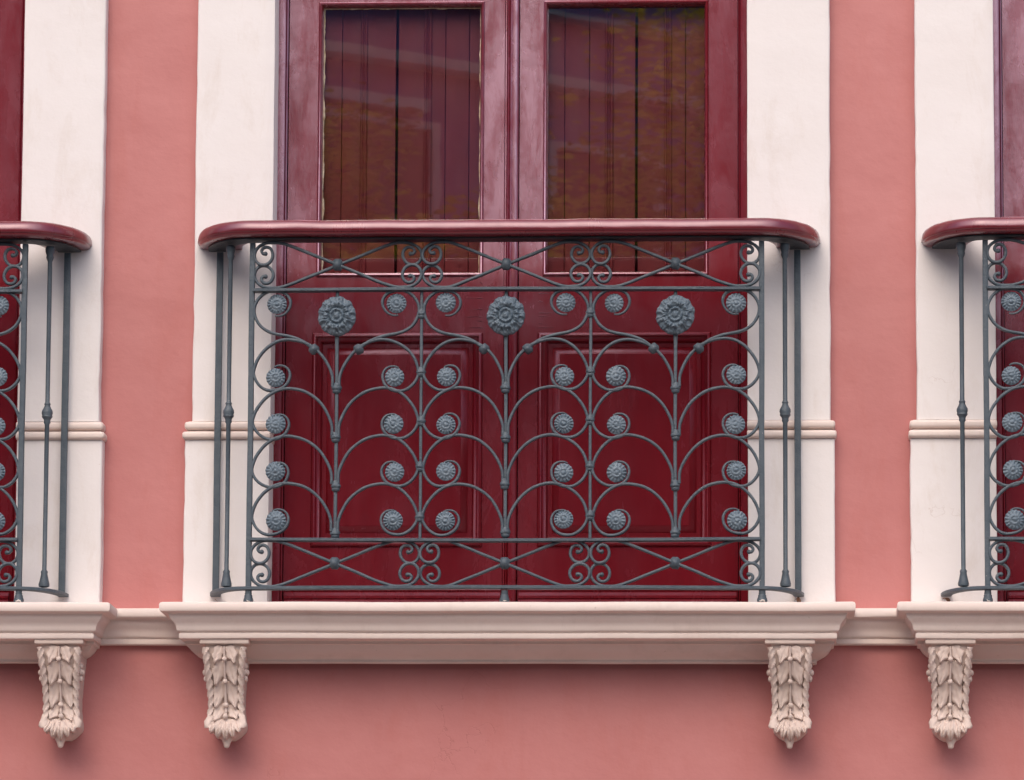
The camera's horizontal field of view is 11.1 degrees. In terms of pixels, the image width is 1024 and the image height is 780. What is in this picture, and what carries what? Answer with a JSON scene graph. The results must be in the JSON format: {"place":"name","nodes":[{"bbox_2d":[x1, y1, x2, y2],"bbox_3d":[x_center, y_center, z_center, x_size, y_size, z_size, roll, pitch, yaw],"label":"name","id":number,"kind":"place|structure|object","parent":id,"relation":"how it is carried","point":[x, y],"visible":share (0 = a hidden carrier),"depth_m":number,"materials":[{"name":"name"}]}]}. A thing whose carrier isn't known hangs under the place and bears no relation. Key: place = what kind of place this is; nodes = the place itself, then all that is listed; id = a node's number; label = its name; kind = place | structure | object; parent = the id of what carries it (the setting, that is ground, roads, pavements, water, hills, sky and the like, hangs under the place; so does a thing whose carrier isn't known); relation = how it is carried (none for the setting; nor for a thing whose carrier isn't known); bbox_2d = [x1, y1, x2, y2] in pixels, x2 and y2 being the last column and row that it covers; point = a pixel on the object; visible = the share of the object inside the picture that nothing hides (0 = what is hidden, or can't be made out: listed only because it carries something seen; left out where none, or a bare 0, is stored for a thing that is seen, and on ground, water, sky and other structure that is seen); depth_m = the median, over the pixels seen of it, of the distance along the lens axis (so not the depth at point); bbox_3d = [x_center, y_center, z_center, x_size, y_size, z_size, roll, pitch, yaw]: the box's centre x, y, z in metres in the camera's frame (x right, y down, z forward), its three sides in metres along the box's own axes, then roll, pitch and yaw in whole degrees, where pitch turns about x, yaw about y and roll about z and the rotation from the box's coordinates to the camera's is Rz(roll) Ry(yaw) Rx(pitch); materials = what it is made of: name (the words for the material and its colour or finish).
{"place":"outdoors","nodes":[
{"label":"outdoors","id":0,"kind":"place"},
{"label":"street","id":1,"kind":"structure","parent":0,"visible":0},
{"bbox_2d":[0,0,1023,779],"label":"house","id":2,"kind":"structure","parent":1,"relation":"on","point":[144,144],"depth_m":13.22,"materials":[{"name":"pink paint"}]},
{"bbox_2d":[0,0,24,601],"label":"french door","id":3,"kind":"structure","parent":2,"relation":"in","point":[12,12],"depth_m":13.42,"materials":[{"name":"paint"}]},
{"bbox_2d":[0,221,91,601],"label":"balcony railing","id":4,"kind":"object","parent":2,"relation":"on","point":[52,238],"visible":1,"depth_m":13.10,"materials":[{"name":"grey metal"}]},
{"bbox_2d":[198,218,819,601],"bbox_3d":[-0.016,0.061,13.064,1.564,0.953,0.245,0,-8,3],"label":"balcony railing","id":5,"kind":"object","parent":2,"relation":"on","point":[675,312],"visible":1,"depth_m":13.00,"materials":[{"name":"metal"}]},
{"bbox_2d":[271,0,747,601],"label":"french door","id":6,"kind":"structure","parent":2,"relation":"in","point":[530,71],"depth_m":13.33,"materials":[{"name":"paint"}]},
{"bbox_2d":[921,217,1023,601],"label":"balcony railing","id":7,"kind":"object","parent":2,"relation":"on","point":[959,234],"visible":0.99,"depth_m":12.94,"materials":[{"name":"grey metal"}]},
{"bbox_2d":[993,0,1023,601],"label":"french door","id":8,"kind":"structure","parent":2,"relation":"in","point":[1008,15],"depth_m":13.26,"materials":[{"name":"paint"}]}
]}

